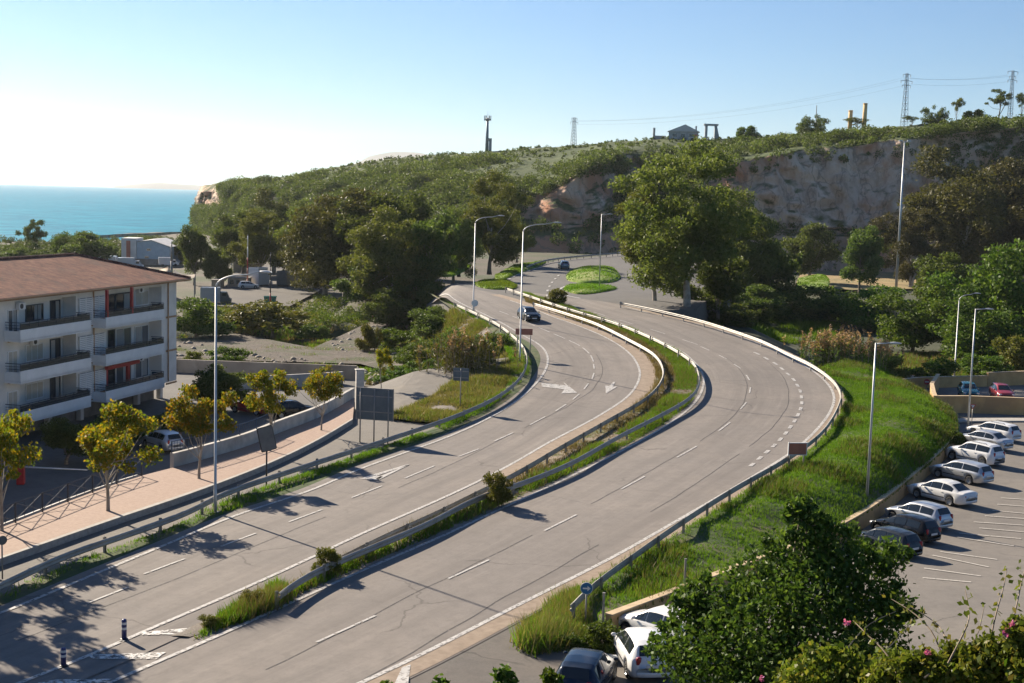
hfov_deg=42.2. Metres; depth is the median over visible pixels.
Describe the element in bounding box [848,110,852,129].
yellow pillar
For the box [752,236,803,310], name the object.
dark tree
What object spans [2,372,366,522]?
building forecourt
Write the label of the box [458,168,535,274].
eucalyptus tree
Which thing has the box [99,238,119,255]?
leafy tree
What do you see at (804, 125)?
ridge tree
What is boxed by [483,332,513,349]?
bush
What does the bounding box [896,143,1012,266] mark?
olive brown tree
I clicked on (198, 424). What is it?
street tree
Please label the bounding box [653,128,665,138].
chimney stump
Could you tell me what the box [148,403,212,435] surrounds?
dark tree
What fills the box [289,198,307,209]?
dark tree
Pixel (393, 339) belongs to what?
bush
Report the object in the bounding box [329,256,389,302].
dark tree
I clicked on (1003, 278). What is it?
leafy tree
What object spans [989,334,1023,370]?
bush
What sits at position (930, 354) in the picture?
crest grass
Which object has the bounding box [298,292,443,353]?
ditch scrub
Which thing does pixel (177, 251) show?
dark tree
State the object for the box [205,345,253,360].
bush
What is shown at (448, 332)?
leafy tree
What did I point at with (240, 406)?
parked car
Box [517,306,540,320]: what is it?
car
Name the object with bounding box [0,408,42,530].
street tree
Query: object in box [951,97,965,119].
slender tree
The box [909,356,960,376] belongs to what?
bush
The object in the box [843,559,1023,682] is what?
flowering shrub
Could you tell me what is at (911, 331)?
leafy tree
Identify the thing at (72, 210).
sea
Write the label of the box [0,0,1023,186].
sky
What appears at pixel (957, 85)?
power line
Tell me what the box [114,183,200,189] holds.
mountains
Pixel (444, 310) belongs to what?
dark tree
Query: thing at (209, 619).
bush
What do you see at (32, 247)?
leafy tree
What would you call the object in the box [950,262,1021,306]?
dark tree
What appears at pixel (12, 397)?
window
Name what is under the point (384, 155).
mountains
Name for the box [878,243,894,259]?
slender tree
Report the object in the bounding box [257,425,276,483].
advertising panel
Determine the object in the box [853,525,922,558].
parked car
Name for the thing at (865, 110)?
yellow pillar
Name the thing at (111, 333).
door
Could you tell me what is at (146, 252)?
warehouse
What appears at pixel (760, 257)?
eucalyptus tree
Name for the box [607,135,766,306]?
eucalyptus tree
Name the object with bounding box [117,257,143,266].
van
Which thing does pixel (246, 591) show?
bush
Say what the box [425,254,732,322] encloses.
roundabout road
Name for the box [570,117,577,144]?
lattice pylon
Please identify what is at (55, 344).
door
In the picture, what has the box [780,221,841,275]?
dark tree
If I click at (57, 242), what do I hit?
leafy tree
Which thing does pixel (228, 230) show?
dark tree
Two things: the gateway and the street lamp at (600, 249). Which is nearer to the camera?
the street lamp at (600, 249)
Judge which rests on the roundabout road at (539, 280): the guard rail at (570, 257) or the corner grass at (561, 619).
the guard rail at (570, 257)
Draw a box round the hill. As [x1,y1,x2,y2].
[194,118,1023,276]
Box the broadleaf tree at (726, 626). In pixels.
[641,492,926,682]
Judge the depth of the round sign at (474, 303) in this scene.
149.57 m
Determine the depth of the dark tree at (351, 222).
226.76 m
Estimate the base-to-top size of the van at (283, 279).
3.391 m
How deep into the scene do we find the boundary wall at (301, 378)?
132.38 m
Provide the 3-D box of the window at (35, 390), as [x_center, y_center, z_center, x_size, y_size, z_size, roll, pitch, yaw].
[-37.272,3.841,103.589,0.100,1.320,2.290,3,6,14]
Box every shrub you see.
[759,606,915,682]
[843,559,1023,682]
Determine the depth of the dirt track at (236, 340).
165.92 m
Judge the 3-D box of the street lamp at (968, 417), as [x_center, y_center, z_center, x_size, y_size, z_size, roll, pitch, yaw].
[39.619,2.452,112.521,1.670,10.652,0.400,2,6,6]
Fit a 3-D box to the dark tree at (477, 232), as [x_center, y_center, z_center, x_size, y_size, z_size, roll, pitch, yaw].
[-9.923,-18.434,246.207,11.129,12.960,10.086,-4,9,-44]
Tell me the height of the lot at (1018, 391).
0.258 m
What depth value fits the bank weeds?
87.75 m
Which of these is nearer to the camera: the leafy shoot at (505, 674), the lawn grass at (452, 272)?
the leafy shoot at (505, 674)
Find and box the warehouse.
[121,237,179,264]
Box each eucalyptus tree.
[224,208,284,266]
[273,202,321,287]
[336,203,431,304]
[445,205,486,283]
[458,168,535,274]
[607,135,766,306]
[613,187,684,300]
[702,186,792,298]
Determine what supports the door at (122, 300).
in the apartment building at (82, 336)
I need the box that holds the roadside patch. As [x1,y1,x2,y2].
[408,620,575,682]
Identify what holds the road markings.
on the carriageway at (609, 523)
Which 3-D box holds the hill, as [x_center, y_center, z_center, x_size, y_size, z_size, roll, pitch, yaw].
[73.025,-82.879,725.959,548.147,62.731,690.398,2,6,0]
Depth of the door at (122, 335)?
115.75 m
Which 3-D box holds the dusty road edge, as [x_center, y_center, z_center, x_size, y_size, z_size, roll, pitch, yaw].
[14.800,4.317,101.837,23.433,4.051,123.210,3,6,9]
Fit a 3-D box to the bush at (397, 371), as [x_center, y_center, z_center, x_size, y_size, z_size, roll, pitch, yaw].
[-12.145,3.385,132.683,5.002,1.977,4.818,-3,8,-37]
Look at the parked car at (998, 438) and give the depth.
105.38 m
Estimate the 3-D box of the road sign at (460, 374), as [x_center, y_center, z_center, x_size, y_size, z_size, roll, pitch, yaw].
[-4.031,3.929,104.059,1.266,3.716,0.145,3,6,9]
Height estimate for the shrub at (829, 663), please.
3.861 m
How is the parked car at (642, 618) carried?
on the parking lot at (938, 599)
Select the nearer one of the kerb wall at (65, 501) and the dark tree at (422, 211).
the kerb wall at (65, 501)
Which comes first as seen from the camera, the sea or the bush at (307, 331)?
the bush at (307, 331)
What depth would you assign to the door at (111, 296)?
113.68 m
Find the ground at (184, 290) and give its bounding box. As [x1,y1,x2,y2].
[0,234,1023,619]
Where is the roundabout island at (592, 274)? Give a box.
[566,266,619,283]
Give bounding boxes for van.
[99,256,116,260]
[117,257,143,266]
[158,257,178,265]
[200,287,231,302]
[249,267,272,285]
[276,270,296,286]
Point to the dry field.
(834, 277)
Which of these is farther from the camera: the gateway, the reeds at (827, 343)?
the gateway
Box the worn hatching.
[39,628,186,682]
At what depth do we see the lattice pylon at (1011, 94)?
435.80 m
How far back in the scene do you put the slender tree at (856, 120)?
449.94 m
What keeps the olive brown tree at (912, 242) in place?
on the ground at (184, 290)
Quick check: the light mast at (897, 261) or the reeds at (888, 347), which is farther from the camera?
the light mast at (897, 261)
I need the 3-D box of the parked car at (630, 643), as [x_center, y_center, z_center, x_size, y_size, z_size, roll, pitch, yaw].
[4.864,11.441,49.774,2.040,1.492,4.062,1,6,-7]
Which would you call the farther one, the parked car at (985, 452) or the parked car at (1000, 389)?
the parked car at (1000, 389)
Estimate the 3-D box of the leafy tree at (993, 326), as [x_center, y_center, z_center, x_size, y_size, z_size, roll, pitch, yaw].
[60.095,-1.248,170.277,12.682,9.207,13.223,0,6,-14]
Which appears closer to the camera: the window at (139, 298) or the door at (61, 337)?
the door at (61, 337)
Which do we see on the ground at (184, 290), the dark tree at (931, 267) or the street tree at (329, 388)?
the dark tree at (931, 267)
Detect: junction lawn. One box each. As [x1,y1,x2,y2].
[434,267,469,276]
[477,284,515,289]
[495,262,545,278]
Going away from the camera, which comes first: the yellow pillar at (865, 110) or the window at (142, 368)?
the window at (142, 368)
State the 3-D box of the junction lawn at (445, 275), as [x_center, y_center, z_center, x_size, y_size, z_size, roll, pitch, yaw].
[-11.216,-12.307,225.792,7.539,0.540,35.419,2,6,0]
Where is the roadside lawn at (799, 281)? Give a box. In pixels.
[798,274,828,290]
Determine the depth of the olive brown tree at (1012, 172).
352.20 m
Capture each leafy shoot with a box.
[431,673,450,682]
[489,663,519,682]
[539,666,564,682]
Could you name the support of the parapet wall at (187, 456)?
on the building forecourt
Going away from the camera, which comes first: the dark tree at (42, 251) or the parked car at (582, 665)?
the parked car at (582, 665)
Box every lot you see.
[596,375,1023,682]
[924,385,1023,417]
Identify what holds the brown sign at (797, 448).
on the grass bank at (694, 531)
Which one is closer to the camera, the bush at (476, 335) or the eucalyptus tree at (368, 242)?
the bush at (476, 335)
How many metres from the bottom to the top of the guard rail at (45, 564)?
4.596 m
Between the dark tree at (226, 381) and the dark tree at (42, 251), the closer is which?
the dark tree at (226, 381)
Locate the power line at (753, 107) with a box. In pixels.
[603,78,909,123]
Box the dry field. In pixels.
[796,271,919,289]
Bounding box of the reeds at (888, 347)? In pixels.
[850,337,906,368]
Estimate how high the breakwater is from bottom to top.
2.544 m
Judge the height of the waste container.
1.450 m
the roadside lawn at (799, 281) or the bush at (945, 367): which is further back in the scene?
the roadside lawn at (799, 281)
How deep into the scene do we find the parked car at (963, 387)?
133.64 m
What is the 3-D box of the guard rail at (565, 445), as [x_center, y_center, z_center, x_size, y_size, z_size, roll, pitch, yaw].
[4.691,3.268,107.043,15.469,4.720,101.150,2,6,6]
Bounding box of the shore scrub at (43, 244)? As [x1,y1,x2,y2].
[0,234,173,257]
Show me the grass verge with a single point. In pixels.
(436, 431)
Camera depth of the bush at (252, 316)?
182.67 m
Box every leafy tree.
[0,242,41,254]
[46,231,79,253]
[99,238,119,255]
[176,296,236,336]
[428,326,467,359]
[768,283,831,322]
[799,285,869,325]
[838,283,913,330]
[860,283,957,351]
[908,270,1008,344]
[924,295,1023,363]
[952,238,1023,340]
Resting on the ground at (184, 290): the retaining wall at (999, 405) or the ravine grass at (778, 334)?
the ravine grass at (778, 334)
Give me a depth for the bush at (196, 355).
150.37 m
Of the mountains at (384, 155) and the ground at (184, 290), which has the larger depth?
the mountains at (384, 155)
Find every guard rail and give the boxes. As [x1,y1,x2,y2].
[0,302,527,589]
[275,287,699,609]
[322,302,664,580]
[526,252,622,267]
[570,301,841,616]
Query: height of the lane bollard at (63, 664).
0.694 m
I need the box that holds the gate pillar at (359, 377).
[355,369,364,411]
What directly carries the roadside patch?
on the parking lot at (938, 599)
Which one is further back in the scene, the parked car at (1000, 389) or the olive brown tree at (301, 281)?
the olive brown tree at (301, 281)
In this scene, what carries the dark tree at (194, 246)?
on the ground at (184, 290)
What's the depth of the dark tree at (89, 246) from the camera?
306.42 m
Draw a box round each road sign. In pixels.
[356,386,393,443]
[453,368,468,405]
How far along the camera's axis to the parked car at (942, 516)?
78.74 m
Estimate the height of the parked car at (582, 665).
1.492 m
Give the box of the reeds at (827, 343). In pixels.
[780,324,890,371]
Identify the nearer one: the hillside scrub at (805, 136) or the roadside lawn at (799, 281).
the roadside lawn at (799, 281)
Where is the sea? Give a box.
[0,184,198,241]
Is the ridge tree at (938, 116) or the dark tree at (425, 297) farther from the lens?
the ridge tree at (938, 116)
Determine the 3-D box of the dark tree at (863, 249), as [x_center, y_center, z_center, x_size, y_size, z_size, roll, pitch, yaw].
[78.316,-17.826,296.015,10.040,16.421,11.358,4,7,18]
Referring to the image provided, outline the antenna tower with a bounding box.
[484,115,491,150]
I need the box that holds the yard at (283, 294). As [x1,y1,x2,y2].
[210,265,322,306]
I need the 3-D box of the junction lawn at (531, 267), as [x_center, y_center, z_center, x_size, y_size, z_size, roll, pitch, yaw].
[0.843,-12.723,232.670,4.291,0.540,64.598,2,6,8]
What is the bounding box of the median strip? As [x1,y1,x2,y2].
[195,302,696,639]
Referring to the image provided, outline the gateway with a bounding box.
[704,124,718,139]
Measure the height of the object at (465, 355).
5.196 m
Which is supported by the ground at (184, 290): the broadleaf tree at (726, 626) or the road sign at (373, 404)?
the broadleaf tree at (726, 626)
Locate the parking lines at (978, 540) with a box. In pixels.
[923,498,1023,581]
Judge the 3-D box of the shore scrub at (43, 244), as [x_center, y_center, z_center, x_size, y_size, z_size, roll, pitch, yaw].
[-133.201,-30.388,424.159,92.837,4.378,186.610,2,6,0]
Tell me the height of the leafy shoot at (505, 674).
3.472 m
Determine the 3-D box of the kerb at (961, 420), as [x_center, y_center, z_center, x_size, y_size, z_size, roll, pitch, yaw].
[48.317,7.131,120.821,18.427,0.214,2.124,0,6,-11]
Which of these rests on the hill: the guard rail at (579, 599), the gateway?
the gateway
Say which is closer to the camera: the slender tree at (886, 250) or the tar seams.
the tar seams
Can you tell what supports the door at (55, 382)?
in the apartment building at (82, 336)
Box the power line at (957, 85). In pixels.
[910,75,1016,85]
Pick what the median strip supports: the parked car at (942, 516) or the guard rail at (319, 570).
the guard rail at (319, 570)
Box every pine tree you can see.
[14,219,47,246]
[984,89,1012,116]
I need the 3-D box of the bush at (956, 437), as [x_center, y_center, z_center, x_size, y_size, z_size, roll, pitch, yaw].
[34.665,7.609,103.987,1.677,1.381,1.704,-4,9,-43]
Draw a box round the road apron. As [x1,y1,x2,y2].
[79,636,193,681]
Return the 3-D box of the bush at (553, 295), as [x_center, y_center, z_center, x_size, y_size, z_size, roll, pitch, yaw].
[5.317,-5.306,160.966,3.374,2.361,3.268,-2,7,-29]
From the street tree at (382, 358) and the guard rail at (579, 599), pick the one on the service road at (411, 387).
the street tree at (382, 358)
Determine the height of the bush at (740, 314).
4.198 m
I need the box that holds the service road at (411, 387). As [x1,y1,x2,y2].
[0,357,508,594]
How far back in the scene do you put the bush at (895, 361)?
147.31 m
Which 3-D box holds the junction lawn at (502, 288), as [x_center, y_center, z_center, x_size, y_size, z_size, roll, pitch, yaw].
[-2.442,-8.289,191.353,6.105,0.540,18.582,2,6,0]
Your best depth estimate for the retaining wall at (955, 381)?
141.29 m
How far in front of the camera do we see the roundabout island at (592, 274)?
206.84 m
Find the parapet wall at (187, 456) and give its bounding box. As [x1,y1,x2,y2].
[170,388,353,467]
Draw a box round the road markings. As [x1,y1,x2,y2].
[0,267,834,682]
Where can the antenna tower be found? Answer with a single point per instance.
(488, 143)
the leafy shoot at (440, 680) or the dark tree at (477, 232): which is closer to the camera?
the leafy shoot at (440, 680)
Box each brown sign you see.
[515,328,532,355]
[787,442,807,463]
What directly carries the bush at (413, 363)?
on the ground at (184, 290)
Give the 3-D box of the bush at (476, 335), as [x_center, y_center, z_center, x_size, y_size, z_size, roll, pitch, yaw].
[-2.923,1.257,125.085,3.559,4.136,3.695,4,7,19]
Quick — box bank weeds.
[544,357,960,603]
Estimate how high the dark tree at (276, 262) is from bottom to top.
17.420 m
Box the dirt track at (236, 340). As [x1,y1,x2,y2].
[176,321,401,368]
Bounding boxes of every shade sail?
[148,266,170,271]
[174,270,195,296]
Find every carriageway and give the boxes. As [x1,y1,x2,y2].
[0,285,640,682]
[85,291,846,682]
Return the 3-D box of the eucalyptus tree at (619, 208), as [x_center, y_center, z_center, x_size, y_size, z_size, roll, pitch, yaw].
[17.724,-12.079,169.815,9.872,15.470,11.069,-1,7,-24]
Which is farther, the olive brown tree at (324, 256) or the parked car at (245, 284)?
the parked car at (245, 284)
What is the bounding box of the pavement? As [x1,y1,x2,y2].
[0,398,354,556]
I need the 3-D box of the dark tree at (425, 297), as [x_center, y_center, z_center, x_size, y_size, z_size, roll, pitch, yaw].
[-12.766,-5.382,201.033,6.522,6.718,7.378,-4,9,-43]
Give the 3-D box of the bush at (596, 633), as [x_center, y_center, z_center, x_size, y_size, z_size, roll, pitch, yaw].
[3.538,11.480,51.237,2.171,1.420,2.207,2,6,6]
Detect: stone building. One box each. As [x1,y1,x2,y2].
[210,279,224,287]
[228,276,251,286]
[233,258,258,271]
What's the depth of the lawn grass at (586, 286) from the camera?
184.31 m
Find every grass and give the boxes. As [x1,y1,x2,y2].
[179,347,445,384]
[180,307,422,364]
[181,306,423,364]
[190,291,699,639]
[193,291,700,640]
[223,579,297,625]
[357,355,443,381]
[440,264,470,276]
[475,278,517,289]
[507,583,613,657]
[509,581,612,658]
[563,282,615,294]
[566,265,619,282]
[710,302,841,344]
[841,349,1021,375]
[853,349,1023,375]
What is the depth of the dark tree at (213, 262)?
270.73 m
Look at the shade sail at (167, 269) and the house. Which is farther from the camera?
the house
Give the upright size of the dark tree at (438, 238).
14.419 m
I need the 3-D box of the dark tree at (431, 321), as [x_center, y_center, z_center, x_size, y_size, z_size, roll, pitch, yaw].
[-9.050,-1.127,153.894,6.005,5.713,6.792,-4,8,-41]
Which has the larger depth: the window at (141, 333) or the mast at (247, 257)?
the mast at (247, 257)
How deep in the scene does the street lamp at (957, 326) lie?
152.33 m
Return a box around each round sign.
[0,536,6,578]
[471,300,477,315]
[580,582,592,620]
[924,379,929,391]
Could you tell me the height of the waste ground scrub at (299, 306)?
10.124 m
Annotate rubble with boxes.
[176,324,418,384]
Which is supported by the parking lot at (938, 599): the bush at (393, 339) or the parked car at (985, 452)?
the parked car at (985, 452)
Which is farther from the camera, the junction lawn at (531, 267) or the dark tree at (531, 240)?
the dark tree at (531, 240)
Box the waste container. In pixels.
[264,296,276,302]
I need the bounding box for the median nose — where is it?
[172,615,255,636]
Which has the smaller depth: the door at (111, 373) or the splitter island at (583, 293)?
the door at (111, 373)
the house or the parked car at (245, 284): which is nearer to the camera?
the parked car at (245, 284)
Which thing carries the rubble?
on the ground at (184, 290)
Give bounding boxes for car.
[142,429,184,452]
[230,396,264,415]
[238,281,258,288]
[265,399,313,418]
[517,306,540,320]
[556,648,618,682]
[558,260,569,268]
[611,627,673,677]
[619,604,704,652]
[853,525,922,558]
[870,513,941,542]
[884,500,953,527]
[906,478,977,505]
[929,459,993,484]
[945,439,1004,464]
[957,381,979,395]
[963,429,1013,448]
[966,420,1021,439]
[989,382,1014,396]
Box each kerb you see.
[0,418,352,565]
[956,418,1023,422]
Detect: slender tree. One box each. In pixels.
[843,117,868,128]
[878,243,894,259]
[902,116,919,124]
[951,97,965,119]
[1015,92,1023,117]
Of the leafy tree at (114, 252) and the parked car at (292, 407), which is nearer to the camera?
the parked car at (292, 407)
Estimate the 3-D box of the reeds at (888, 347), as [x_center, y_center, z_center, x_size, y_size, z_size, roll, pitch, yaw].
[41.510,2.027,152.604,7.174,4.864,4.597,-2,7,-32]
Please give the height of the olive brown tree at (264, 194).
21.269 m
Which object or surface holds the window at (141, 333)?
in the apartment building at (82, 336)
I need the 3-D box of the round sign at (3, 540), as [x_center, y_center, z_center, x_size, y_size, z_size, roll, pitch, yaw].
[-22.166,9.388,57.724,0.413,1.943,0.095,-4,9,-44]
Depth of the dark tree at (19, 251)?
313.49 m
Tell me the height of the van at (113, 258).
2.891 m
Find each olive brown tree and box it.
[253,186,294,273]
[274,227,345,295]
[276,186,395,305]
[867,206,953,289]
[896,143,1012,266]
[972,156,1023,258]
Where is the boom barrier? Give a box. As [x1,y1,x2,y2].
[16,461,86,484]
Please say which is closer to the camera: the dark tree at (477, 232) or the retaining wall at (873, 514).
the retaining wall at (873, 514)
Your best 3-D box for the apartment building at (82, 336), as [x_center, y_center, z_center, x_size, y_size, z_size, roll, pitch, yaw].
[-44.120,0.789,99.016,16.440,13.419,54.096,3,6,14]
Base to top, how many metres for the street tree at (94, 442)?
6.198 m
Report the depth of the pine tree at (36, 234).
327.51 m
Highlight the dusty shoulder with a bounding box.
[481,294,655,481]
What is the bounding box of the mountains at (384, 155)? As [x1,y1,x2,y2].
[355,152,425,163]
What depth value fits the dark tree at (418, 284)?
203.55 m
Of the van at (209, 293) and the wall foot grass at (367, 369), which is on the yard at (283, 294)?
the van at (209, 293)
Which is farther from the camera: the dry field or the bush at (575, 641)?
the dry field
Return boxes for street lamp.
[213,270,271,512]
[471,215,503,315]
[519,222,560,360]
[599,213,609,285]
[866,342,901,495]
[952,293,980,375]
[965,308,993,431]
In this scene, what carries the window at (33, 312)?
in the apartment building at (82, 336)
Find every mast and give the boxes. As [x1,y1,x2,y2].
[170,242,172,272]
[247,235,247,280]
[270,252,270,300]
[892,140,910,289]
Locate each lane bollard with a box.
[59,647,67,667]
[120,619,128,640]
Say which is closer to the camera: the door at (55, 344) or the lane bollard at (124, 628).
the lane bollard at (124, 628)
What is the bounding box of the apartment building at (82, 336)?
[0,253,191,434]
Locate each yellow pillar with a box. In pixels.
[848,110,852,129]
[862,103,867,126]
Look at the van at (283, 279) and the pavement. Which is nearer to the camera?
the pavement
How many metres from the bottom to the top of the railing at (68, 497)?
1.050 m
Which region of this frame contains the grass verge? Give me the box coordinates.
[0,292,539,605]
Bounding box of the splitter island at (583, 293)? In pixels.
[564,284,614,294]
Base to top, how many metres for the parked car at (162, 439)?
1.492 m
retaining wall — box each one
[605,440,955,629]
[903,375,987,387]
[930,374,1023,414]
[986,371,1023,386]
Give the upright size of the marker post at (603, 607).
1.554 m
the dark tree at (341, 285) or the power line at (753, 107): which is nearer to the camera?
the dark tree at (341, 285)
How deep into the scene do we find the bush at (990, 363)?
153.72 m
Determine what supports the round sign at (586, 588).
on the grass corner
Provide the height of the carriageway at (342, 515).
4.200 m
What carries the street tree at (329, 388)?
on the pavement
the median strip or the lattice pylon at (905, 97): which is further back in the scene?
the lattice pylon at (905, 97)
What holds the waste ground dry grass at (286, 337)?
on the ground at (184, 290)
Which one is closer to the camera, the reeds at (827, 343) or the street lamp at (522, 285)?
the street lamp at (522, 285)
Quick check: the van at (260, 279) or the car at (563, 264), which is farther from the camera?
the van at (260, 279)
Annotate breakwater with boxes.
[100,232,184,237]
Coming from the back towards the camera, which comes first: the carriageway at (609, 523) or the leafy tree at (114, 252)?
the leafy tree at (114, 252)
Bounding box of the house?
[668,124,699,139]
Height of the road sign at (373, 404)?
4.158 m
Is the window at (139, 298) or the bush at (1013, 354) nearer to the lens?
the window at (139, 298)
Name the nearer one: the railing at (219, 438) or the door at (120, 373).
the railing at (219, 438)
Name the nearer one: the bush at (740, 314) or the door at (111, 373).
the door at (111, 373)
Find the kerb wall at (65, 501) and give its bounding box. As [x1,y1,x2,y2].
[4,475,139,525]
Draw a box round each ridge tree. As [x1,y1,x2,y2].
[795,114,830,133]
[920,105,949,123]
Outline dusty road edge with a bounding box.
[366,305,845,682]
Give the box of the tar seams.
[20,296,788,679]
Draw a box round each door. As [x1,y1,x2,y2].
[50,299,60,319]
[50,338,60,359]
[50,376,60,398]
[61,299,62,316]
[61,337,62,357]
[61,375,62,396]
[108,329,114,348]
[108,365,114,385]
[109,294,114,311]
[115,292,129,310]
[115,327,131,346]
[115,362,131,383]
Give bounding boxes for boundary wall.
[176,359,356,379]
[232,371,342,388]
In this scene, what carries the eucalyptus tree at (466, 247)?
on the junction lawn at (445, 275)
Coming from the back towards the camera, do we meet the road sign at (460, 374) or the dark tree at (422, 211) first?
the dark tree at (422, 211)
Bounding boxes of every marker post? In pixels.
[602,592,604,621]
[684,558,686,581]
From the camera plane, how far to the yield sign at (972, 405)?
115.25 m
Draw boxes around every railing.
[3,460,142,524]
[171,414,270,452]
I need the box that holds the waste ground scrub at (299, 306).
[176,289,401,341]
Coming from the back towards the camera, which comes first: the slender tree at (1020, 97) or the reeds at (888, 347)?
the slender tree at (1020, 97)
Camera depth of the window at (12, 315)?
98.33 m
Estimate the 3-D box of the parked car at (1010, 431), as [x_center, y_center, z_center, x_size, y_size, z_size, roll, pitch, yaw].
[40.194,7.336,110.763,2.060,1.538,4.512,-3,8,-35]
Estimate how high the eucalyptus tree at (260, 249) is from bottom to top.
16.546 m
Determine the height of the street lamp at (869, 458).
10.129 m
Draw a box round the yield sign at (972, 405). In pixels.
[970,404,974,425]
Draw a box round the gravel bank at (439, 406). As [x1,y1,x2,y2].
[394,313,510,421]
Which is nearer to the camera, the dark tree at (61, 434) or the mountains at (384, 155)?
the dark tree at (61, 434)
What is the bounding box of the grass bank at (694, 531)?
[543,370,947,622]
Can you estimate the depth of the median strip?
91.60 m
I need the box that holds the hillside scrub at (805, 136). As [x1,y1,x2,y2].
[188,114,1023,270]
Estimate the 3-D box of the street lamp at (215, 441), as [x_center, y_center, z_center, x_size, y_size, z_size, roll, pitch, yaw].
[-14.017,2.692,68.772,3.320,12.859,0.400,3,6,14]
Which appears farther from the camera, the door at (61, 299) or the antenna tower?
the antenna tower
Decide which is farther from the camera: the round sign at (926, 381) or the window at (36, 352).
the round sign at (926, 381)
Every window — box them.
[7,309,17,330]
[7,350,17,371]
[7,390,17,412]
[25,303,43,321]
[25,342,43,361]
[25,380,43,400]
[134,290,148,305]
[134,324,148,343]
[134,357,148,378]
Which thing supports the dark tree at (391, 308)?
on the ground at (184, 290)
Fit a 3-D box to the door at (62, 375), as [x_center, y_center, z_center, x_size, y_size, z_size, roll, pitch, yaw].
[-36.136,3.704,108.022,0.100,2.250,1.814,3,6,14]
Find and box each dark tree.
[0,246,28,256]
[31,249,55,254]
[36,416,89,464]
[57,230,114,259]
[89,414,149,441]
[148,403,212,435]
[172,237,185,263]
[176,224,212,284]
[188,363,252,407]
[202,249,234,280]
[207,217,238,267]
[209,207,261,273]
[262,209,306,269]
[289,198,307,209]
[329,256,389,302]
[333,190,418,258]
[359,287,413,328]
[380,298,424,330]
[388,190,433,224]
[390,264,447,298]
[405,207,462,282]
[406,284,445,319]
[407,306,445,342]
[432,207,486,276]
[433,305,445,314]
[503,223,536,262]
[672,256,749,324]
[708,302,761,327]
[731,283,790,325]
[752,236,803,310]
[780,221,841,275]
[839,225,885,293]
[909,251,969,303]
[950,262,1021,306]
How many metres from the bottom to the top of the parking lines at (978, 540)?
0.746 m
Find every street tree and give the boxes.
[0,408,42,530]
[74,398,163,510]
[161,383,240,478]
[242,368,299,450]
[289,364,344,429]
[376,346,394,387]
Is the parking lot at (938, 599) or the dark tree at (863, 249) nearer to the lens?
the parking lot at (938, 599)
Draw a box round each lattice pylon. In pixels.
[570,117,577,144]
[900,73,912,126]
[1007,71,1016,117]
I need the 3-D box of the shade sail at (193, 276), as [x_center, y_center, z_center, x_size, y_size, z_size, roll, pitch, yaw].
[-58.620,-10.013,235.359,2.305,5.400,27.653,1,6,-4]
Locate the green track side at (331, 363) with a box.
[179,348,440,379]
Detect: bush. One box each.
[182,351,203,359]
[196,614,221,626]
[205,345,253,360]
[223,299,315,337]
[238,589,264,604]
[292,323,330,340]
[311,547,342,572]
[354,322,385,350]
[369,365,407,381]
[375,326,418,348]
[392,340,443,367]
[404,358,442,372]
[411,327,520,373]
[468,333,501,362]
[481,469,513,506]
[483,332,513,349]
[543,288,566,303]
[551,628,589,651]
[580,618,622,653]
[734,125,760,137]
[870,355,914,377]
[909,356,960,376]
[948,430,965,444]
[959,353,1014,374]
[962,109,985,119]
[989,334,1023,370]
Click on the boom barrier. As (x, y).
(20, 480)
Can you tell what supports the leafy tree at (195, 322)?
on the ground at (184, 290)

